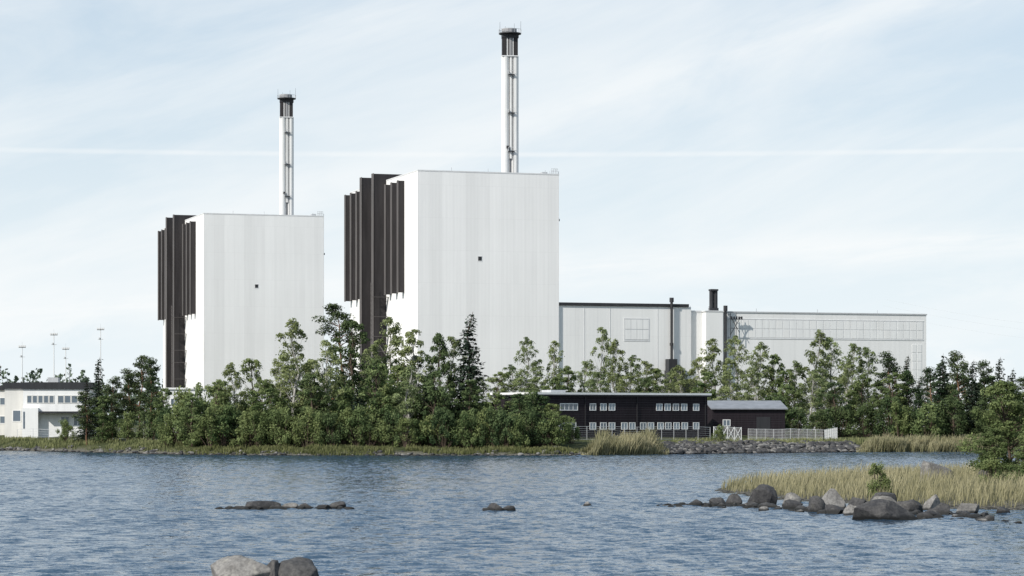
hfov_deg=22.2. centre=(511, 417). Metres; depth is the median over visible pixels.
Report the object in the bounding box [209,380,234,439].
willow bush
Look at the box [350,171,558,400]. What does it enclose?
walls
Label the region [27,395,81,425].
windows
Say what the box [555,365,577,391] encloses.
aspen tree
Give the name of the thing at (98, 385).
spruce tree
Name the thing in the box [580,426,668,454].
shore reeds
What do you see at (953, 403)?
alder tree
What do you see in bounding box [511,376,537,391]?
birch tree
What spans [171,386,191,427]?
willow bush
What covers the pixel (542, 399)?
alder tree
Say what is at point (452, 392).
alder bush
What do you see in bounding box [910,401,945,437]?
willow bush
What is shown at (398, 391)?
willow bush
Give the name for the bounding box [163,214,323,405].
walls
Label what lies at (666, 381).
birch tree
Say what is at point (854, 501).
boulder
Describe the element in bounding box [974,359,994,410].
pine tree
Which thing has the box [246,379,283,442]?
aspen tree
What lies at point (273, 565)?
boulder
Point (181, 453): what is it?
shoreline stones
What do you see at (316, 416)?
willow bush
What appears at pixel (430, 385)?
alder tree
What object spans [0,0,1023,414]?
sky
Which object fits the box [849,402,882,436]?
alder bush
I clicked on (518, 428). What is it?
willow bush
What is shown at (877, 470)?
willow sapling
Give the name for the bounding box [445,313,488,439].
spruce tree
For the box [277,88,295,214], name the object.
ventilation stack
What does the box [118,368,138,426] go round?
pine tree
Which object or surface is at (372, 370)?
aspen tree
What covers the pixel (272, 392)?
aspen tree
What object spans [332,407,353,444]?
willow bush
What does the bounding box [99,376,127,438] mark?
pine tree
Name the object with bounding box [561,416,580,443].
willow bush
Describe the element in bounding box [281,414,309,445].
willow bush
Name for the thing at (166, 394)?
aspen tree
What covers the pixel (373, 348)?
birch tree
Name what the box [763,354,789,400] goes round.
aspen tree
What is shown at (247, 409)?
willow bush
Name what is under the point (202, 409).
willow bush
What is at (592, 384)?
birch tree
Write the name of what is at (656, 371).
aspen tree
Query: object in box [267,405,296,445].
willow bush
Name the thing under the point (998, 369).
spruce tree
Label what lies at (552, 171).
roof railing
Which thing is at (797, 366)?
birch tree
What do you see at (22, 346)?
floodlight mast
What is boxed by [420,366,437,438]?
spruce tree
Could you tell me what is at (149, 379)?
pine tree
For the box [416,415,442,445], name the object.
willow bush
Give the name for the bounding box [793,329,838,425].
birch tree
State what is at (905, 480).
reed bed
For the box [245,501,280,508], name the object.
skerry rock
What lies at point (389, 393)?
willow bush
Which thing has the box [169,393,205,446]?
aspen tree
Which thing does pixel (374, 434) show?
willow bush
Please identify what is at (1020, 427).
alder tree
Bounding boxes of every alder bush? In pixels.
[135,406,161,439]
[155,404,176,439]
[225,409,250,445]
[285,398,309,435]
[319,412,343,444]
[382,408,403,444]
[410,393,430,442]
[427,406,460,447]
[428,386,465,438]
[475,406,505,447]
[490,410,521,446]
[511,389,546,442]
[520,405,544,446]
[528,420,560,445]
[764,394,789,430]
[785,405,811,433]
[802,409,834,436]
[827,406,855,436]
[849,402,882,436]
[873,395,903,436]
[900,405,923,436]
[920,398,951,437]
[945,396,967,436]
[962,409,982,436]
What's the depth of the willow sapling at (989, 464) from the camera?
189.87 m
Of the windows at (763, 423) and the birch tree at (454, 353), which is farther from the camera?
the windows at (763, 423)
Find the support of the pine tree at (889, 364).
on the ground at (579, 445)
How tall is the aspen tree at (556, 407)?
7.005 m
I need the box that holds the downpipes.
[585,396,705,434]
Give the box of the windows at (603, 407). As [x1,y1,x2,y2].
[560,403,698,429]
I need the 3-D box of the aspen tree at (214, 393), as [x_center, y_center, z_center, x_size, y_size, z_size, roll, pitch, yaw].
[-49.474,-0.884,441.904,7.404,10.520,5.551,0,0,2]
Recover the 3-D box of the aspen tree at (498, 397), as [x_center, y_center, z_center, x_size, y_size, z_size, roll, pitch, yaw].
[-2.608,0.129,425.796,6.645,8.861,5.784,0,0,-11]
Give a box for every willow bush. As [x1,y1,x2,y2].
[55,419,76,441]
[98,414,122,439]
[117,410,142,440]
[156,413,175,445]
[165,405,188,443]
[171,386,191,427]
[176,408,197,444]
[185,398,214,445]
[189,382,212,440]
[191,405,226,446]
[207,402,240,446]
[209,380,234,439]
[229,411,264,446]
[235,402,253,439]
[246,403,281,438]
[248,410,272,445]
[258,407,281,445]
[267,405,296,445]
[271,394,300,440]
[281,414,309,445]
[290,406,324,446]
[306,386,336,443]
[307,411,332,445]
[325,380,357,442]
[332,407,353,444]
[340,404,371,445]
[349,403,377,442]
[355,413,386,445]
[367,383,396,440]
[370,416,395,445]
[388,382,422,434]
[393,417,418,446]
[408,418,431,445]
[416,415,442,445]
[436,419,469,446]
[449,390,483,432]
[454,409,479,448]
[470,409,495,446]
[477,400,506,442]
[503,400,523,436]
[506,412,529,446]
[538,410,571,445]
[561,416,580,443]
[711,425,726,440]
[888,400,913,437]
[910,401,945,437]
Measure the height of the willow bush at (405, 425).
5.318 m
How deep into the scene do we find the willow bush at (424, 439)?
420.00 m
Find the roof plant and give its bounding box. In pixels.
[48,366,69,381]
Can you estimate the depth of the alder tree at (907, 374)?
496.10 m
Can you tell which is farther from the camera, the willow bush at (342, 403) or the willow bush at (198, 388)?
the willow bush at (198, 388)
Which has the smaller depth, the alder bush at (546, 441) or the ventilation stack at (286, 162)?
the alder bush at (546, 441)
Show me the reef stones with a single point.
(300, 507)
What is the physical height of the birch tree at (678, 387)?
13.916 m
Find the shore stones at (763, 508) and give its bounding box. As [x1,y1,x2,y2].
[719,503,1021,523]
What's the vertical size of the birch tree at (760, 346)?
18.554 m
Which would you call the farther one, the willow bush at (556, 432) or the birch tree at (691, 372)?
the birch tree at (691, 372)
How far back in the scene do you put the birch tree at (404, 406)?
424.62 m
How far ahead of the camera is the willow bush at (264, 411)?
422.75 m
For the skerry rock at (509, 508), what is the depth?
167.01 m
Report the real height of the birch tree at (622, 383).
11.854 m
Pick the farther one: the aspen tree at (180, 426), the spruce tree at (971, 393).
the spruce tree at (971, 393)
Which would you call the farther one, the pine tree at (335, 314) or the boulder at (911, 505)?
the pine tree at (335, 314)
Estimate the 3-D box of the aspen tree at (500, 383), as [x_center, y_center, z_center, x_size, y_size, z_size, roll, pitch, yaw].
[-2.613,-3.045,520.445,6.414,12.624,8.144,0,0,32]
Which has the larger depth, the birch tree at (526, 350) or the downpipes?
the birch tree at (526, 350)
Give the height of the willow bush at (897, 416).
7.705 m
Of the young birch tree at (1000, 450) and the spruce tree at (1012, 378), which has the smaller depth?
the young birch tree at (1000, 450)
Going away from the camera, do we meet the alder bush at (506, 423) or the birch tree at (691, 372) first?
the alder bush at (506, 423)
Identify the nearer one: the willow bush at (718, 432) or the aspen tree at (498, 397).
the aspen tree at (498, 397)
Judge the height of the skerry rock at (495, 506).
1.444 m
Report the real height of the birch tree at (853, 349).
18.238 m
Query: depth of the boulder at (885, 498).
164.58 m
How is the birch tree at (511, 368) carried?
on the ground at (579, 445)
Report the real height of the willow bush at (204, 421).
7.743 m
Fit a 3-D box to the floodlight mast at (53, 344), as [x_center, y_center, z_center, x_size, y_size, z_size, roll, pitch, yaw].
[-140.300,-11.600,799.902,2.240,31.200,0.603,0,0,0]
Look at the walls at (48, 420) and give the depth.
497.29 m
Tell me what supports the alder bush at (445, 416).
on the ground at (579, 445)
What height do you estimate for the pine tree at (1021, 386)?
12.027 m
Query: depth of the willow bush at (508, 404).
427.04 m
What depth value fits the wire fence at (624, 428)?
445.00 m
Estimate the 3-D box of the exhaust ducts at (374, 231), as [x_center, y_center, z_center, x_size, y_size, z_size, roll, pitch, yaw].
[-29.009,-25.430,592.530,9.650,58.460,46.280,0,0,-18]
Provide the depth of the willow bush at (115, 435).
462.12 m
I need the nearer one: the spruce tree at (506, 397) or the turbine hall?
the spruce tree at (506, 397)
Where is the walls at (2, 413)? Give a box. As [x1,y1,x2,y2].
[0,390,4,434]
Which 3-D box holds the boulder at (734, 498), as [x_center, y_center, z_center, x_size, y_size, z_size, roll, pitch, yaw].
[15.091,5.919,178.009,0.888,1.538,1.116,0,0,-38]
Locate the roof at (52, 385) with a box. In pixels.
[21,382,94,389]
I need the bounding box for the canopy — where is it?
[22,408,83,437]
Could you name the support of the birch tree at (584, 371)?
on the ground at (579, 445)
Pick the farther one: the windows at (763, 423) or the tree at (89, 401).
the windows at (763, 423)
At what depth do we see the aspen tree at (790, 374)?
503.06 m
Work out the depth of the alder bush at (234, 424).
426.32 m
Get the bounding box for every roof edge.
[163,213,323,228]
[350,170,558,192]
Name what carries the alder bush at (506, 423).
on the ground at (579, 445)
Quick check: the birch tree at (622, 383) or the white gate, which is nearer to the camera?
the white gate
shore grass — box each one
[0,435,195,452]
[185,443,586,455]
[661,435,1019,444]
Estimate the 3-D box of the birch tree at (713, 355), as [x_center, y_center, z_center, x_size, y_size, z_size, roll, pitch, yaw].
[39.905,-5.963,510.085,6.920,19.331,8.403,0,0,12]
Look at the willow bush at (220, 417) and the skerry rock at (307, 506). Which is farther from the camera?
the willow bush at (220, 417)
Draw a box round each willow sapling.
[866,461,893,496]
[976,457,1017,488]
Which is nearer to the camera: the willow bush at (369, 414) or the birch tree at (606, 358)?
the willow bush at (369, 414)
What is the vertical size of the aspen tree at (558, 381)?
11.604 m
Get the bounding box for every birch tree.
[214,362,249,434]
[267,358,299,429]
[273,318,314,428]
[302,339,345,413]
[358,344,383,405]
[366,317,407,417]
[390,365,425,434]
[392,329,434,420]
[435,336,467,398]
[476,377,492,400]
[500,364,529,392]
[509,337,543,391]
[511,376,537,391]
[524,367,545,391]
[540,341,564,390]
[571,361,599,392]
[583,372,609,392]
[587,327,614,392]
[601,339,628,392]
[614,355,644,392]
[614,374,639,392]
[629,361,660,392]
[653,370,678,392]
[665,365,691,392]
[686,357,716,399]
[698,338,730,400]
[713,369,747,400]
[720,335,751,400]
[739,366,766,400]
[742,342,775,400]
[781,360,809,420]
[791,371,833,433]
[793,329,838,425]
[803,367,839,430]
[817,337,847,407]
[835,361,863,427]
[838,343,871,424]
[853,347,886,425]
[955,380,1023,474]
[972,428,1015,474]
[1006,431,1023,478]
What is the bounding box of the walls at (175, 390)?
[164,389,209,414]
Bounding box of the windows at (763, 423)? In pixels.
[723,417,769,433]
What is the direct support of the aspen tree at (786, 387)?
on the ground at (579, 445)
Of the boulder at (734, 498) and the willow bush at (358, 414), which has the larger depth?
the willow bush at (358, 414)
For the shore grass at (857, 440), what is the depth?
460.45 m
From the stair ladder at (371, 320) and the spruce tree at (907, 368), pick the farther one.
the stair ladder at (371, 320)
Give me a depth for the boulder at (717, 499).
176.93 m
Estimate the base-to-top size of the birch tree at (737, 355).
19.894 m
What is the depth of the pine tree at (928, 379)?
489.96 m
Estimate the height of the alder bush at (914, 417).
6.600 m
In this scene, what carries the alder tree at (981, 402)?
on the ground at (579, 445)
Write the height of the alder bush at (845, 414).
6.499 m
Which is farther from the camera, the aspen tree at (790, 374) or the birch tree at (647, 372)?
the birch tree at (647, 372)
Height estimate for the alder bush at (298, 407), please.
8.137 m
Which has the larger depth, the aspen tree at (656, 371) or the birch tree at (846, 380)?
the aspen tree at (656, 371)
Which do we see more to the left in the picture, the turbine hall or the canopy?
the canopy
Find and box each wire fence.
[17,428,143,439]
[576,426,709,439]
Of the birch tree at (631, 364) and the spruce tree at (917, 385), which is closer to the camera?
the spruce tree at (917, 385)
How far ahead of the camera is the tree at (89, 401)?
460.50 m
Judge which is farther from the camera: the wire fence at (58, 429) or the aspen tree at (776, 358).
the aspen tree at (776, 358)
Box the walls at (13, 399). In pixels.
[5,389,22,437]
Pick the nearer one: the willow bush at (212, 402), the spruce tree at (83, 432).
the willow bush at (212, 402)
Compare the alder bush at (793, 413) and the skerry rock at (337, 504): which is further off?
the alder bush at (793, 413)
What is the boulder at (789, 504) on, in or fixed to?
on the ground at (579, 445)
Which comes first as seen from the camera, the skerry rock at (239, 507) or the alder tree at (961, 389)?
the skerry rock at (239, 507)
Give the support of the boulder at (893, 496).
on the ground at (579, 445)
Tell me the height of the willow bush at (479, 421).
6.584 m
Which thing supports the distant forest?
on the ground at (579, 445)
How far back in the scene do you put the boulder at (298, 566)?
91.02 m
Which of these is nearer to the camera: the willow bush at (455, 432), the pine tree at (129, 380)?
the willow bush at (455, 432)
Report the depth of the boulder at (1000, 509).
162.65 m
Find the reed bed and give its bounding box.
[721,459,1023,507]
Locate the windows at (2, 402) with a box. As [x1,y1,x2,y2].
[0,397,4,423]
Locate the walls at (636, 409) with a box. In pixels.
[494,396,707,437]
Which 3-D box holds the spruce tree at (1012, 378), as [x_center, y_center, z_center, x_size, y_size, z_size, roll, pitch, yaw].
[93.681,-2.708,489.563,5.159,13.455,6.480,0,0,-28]
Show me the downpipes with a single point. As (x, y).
(705, 415)
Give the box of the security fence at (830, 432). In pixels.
[748,427,836,440]
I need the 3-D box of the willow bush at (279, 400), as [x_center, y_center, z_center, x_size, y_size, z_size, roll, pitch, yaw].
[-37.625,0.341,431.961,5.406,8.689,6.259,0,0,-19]
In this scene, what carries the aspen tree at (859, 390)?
on the ground at (579, 445)
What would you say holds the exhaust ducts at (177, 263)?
on the ground at (579, 445)
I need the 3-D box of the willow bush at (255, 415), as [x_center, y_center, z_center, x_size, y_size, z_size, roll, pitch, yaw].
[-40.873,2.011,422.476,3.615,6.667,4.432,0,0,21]
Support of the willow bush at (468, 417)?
on the ground at (579, 445)
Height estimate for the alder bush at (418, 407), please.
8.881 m
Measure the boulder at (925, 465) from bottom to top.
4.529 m
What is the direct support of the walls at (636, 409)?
on the ground at (579, 445)
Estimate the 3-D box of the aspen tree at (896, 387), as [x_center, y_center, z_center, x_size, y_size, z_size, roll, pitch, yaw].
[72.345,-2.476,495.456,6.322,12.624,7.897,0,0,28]
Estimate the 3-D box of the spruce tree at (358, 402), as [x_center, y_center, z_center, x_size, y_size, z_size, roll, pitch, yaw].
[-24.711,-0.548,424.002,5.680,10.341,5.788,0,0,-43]
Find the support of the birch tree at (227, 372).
on the ground at (579, 445)
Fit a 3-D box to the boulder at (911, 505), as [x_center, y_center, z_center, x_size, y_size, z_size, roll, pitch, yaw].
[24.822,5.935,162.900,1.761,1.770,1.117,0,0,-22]
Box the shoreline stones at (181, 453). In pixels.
[0,445,1019,455]
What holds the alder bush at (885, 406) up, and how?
on the ground at (579, 445)
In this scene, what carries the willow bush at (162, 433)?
on the ground at (579, 445)
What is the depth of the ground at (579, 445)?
422.50 m
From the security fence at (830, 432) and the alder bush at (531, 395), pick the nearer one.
the alder bush at (531, 395)
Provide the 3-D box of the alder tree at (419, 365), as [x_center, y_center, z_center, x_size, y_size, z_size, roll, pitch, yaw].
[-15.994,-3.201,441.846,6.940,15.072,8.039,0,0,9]
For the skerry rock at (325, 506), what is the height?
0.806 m
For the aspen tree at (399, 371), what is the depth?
431.25 m
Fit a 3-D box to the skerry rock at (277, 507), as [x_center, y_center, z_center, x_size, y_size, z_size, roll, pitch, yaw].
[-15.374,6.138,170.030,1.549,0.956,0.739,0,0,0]
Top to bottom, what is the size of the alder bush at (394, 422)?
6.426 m
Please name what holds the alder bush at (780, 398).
on the ground at (579, 445)
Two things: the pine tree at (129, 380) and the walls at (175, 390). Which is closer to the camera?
the pine tree at (129, 380)
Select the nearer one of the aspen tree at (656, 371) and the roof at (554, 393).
the roof at (554, 393)
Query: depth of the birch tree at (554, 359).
522.11 m
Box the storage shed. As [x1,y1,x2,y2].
[707,400,787,437]
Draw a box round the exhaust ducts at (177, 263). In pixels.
[158,215,196,387]
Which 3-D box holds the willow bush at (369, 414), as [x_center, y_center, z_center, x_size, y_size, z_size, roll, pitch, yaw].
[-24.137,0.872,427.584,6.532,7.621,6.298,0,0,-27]
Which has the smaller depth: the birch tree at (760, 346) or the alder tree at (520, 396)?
the alder tree at (520, 396)
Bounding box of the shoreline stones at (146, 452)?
[6,446,860,455]
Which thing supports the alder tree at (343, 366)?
on the ground at (579, 445)
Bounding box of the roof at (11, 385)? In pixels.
[3,382,20,388]
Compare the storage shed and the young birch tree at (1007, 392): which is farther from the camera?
the storage shed
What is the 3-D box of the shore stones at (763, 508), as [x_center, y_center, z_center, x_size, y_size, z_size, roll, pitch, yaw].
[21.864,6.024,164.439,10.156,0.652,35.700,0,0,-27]
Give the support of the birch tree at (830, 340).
on the ground at (579, 445)
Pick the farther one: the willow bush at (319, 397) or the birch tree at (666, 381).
the birch tree at (666, 381)
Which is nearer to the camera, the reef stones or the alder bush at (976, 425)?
the reef stones
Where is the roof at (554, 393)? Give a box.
[490,390,711,396]
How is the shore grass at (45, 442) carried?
on the ground at (579, 445)
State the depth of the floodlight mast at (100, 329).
799.88 m
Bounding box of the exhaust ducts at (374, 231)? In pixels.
[344,173,403,387]
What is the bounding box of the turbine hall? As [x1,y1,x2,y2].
[559,289,926,429]
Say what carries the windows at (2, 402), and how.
attached to the walls at (2, 413)
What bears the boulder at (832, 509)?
on the ground at (579, 445)
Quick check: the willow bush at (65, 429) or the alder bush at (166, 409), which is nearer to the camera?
the alder bush at (166, 409)
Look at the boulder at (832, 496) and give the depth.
170.62 m
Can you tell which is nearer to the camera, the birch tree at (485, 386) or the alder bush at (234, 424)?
the alder bush at (234, 424)
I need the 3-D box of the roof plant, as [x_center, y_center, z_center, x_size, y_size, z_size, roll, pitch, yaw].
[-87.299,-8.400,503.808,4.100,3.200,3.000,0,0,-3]
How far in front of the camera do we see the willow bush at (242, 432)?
424.30 m
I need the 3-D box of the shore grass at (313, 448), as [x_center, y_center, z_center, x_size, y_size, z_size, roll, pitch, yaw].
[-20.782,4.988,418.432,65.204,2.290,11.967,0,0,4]
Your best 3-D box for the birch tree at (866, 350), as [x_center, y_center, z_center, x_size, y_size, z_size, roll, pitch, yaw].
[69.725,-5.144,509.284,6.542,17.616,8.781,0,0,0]
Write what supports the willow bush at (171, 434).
on the ground at (579, 445)
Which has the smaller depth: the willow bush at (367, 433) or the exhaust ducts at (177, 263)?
the willow bush at (367, 433)
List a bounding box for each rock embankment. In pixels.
[661,440,860,453]
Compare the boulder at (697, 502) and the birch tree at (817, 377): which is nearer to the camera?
the boulder at (697, 502)
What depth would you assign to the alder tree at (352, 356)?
434.29 m
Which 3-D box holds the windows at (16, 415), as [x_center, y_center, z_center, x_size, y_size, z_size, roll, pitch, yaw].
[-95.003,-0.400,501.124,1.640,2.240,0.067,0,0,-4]
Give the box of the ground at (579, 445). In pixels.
[0,418,1023,509]
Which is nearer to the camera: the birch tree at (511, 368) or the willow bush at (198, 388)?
the willow bush at (198, 388)
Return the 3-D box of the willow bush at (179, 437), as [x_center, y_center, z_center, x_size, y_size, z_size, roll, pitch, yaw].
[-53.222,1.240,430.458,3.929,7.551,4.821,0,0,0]
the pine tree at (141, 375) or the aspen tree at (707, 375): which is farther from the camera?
the aspen tree at (707, 375)
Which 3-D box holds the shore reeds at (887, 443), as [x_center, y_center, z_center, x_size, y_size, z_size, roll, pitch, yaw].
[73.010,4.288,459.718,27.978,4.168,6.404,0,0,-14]
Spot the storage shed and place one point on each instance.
(746, 416)
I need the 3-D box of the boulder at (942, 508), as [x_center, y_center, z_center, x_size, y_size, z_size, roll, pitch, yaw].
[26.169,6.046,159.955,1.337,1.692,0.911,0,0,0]
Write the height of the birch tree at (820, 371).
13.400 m
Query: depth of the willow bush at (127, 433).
457.21 m
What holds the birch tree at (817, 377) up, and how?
on the ground at (579, 445)
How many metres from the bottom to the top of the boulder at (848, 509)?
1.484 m
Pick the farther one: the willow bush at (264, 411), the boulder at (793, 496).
the willow bush at (264, 411)
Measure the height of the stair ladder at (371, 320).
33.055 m
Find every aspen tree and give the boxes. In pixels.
[88,395,120,441]
[147,388,177,436]
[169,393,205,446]
[198,379,237,443]
[207,383,231,402]
[233,358,268,408]
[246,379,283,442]
[251,387,289,444]
[272,365,311,406]
[292,359,328,398]
[354,363,396,440]
[378,365,417,433]
[481,392,511,439]
[486,371,513,400]
[539,403,569,443]
[541,377,569,391]
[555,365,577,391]
[641,368,672,392]
[691,371,718,399]
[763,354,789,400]
[769,370,804,433]
[770,384,802,433]
[840,373,881,433]
[878,372,909,434]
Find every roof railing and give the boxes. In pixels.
[310,211,324,254]
[451,167,559,220]
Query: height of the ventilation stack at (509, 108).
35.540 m
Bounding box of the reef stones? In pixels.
[215,505,353,509]
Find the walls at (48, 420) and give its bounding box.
[23,389,95,437]
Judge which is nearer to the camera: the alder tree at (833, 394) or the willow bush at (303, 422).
the willow bush at (303, 422)
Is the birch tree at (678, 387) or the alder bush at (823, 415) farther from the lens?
the birch tree at (678, 387)
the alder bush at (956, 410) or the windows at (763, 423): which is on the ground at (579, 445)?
the alder bush at (956, 410)
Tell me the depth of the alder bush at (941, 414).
483.94 m
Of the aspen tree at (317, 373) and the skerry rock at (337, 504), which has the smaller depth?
the skerry rock at (337, 504)
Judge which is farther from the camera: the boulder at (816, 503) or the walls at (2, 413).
the walls at (2, 413)
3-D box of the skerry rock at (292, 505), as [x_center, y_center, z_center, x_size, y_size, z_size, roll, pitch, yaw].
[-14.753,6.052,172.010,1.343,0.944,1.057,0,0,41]
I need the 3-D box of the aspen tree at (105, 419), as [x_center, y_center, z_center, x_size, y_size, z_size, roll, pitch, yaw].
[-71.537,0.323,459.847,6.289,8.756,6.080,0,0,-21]
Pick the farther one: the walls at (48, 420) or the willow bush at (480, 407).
the walls at (48, 420)
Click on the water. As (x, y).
(92, 514)
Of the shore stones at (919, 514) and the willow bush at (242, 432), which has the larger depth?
the willow bush at (242, 432)
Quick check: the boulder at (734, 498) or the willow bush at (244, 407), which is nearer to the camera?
the boulder at (734, 498)
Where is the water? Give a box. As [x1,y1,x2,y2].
[0,451,1023,575]
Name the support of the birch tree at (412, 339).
on the ground at (579, 445)
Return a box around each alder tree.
[293,373,333,437]
[321,319,383,428]
[327,363,360,435]
[399,356,423,434]
[414,370,452,442]
[421,332,456,425]
[449,378,484,434]
[504,393,533,443]
[532,395,551,441]
[634,376,660,392]
[814,382,853,434]
[863,385,895,436]
[890,370,927,426]
[942,390,966,437]
[943,375,971,435]
[969,394,1009,435]
[980,376,995,409]
[1001,395,1023,438]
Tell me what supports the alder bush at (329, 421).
on the ground at (579, 445)
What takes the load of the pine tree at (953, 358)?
on the ground at (579, 445)
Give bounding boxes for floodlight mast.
[18,345,25,381]
[50,333,57,376]
[62,347,68,381]
[97,324,103,380]
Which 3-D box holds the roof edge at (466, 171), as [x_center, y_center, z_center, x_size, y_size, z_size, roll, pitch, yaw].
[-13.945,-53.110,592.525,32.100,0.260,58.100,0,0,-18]
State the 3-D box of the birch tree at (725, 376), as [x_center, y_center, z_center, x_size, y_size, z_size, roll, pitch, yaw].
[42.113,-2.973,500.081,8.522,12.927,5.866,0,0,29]
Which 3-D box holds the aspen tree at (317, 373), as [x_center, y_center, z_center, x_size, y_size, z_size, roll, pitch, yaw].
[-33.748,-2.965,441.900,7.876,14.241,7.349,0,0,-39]
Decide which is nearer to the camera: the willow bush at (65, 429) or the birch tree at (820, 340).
the willow bush at (65, 429)
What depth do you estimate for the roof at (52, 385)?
497.02 m
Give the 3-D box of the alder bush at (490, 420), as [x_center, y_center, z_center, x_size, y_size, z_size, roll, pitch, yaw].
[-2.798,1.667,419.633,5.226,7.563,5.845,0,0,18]
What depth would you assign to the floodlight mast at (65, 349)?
829.88 m
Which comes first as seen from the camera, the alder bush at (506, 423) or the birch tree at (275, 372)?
the alder bush at (506, 423)
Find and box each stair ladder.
[171,305,186,387]
[370,283,388,356]
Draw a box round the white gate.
[713,426,741,439]
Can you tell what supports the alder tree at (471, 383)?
on the ground at (579, 445)
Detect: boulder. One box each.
[210,555,270,575]
[267,560,278,575]
[278,557,318,575]
[688,499,703,505]
[709,497,725,503]
[726,494,741,503]
[748,484,777,503]
[782,492,801,505]
[783,499,802,509]
[807,496,824,511]
[822,488,845,508]
[825,504,843,513]
[843,504,856,514]
[848,497,866,505]
[852,499,917,519]
[870,492,896,501]
[872,496,895,502]
[896,499,922,511]
[920,460,953,480]
[923,494,939,509]
[933,503,949,514]
[956,503,979,512]
[996,506,1009,513]
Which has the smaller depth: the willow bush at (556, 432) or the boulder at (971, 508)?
the boulder at (971, 508)
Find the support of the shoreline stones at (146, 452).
on the ground at (579, 445)
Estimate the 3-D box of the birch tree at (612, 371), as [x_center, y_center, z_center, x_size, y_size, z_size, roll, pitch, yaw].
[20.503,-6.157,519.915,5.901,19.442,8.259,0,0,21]
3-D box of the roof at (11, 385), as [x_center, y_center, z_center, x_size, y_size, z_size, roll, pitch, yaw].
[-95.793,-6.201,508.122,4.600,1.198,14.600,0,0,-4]
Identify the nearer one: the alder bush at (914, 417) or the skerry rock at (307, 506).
the skerry rock at (307, 506)
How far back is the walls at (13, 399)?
501.10 m
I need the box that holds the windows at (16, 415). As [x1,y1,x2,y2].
[12,410,20,421]
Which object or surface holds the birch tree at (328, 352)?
on the ground at (579, 445)
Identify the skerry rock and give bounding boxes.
[232,506,249,509]
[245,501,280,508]
[269,505,285,508]
[282,503,297,507]
[297,503,312,508]
[316,504,330,508]
[329,501,345,508]
[487,503,504,510]
[503,505,515,510]
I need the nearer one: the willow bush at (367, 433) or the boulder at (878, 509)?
the boulder at (878, 509)
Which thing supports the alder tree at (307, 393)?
on the ground at (579, 445)
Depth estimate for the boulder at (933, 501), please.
167.66 m
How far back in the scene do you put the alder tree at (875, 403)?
487.39 m
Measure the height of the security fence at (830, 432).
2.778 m
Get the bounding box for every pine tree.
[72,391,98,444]
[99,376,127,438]
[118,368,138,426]
[122,355,159,431]
[136,357,165,431]
[311,303,364,379]
[875,351,903,414]
[916,366,945,424]
[940,350,974,436]
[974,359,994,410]
[1016,376,1023,399]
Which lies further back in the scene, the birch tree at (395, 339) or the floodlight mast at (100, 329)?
the floodlight mast at (100, 329)
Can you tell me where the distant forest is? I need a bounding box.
[0,361,1023,424]
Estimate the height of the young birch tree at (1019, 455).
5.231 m
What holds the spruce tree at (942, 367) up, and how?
on the ground at (579, 445)
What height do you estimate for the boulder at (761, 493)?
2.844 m
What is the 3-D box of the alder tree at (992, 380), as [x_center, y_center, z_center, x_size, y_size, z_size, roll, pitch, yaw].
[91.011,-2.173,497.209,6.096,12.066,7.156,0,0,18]
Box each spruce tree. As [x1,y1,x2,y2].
[75,382,94,440]
[85,358,106,440]
[346,383,371,442]
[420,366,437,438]
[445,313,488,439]
[504,394,510,440]
[896,357,913,421]
[909,378,924,429]
[929,356,952,434]
[960,361,984,436]
[991,357,1013,433]
[1007,369,1020,432]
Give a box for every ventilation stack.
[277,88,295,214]
[499,28,520,172]
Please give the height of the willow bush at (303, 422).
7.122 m
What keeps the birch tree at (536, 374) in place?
on the ground at (579, 445)
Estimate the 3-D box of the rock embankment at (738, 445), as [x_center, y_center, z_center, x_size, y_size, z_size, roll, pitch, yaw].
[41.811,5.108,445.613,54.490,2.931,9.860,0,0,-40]
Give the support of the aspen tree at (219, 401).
on the ground at (579, 445)
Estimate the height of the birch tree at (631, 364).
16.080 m
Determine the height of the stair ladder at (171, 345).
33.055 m
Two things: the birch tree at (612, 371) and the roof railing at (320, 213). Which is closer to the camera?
the birch tree at (612, 371)
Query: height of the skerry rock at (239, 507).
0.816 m
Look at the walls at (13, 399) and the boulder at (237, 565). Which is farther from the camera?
the walls at (13, 399)
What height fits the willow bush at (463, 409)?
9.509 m
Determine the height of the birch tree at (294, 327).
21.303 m
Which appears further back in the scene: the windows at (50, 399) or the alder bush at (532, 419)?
the windows at (50, 399)
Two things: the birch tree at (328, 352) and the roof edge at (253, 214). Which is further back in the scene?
the roof edge at (253, 214)
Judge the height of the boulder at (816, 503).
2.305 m
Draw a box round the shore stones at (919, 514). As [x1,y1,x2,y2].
[657,501,994,520]
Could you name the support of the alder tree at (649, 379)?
on the ground at (579, 445)
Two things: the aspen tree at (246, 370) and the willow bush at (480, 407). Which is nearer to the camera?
the willow bush at (480, 407)
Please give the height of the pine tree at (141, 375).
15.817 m
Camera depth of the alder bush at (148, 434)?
455.20 m
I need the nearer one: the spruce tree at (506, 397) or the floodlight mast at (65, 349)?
the spruce tree at (506, 397)
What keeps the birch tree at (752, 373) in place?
on the ground at (579, 445)
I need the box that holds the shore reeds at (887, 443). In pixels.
[856,432,995,451]
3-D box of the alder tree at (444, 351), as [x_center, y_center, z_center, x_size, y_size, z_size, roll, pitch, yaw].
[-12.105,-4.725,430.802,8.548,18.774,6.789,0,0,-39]
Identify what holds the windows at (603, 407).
attached to the walls at (636, 409)
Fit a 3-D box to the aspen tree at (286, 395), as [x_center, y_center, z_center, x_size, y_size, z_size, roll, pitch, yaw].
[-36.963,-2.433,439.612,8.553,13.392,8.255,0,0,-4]

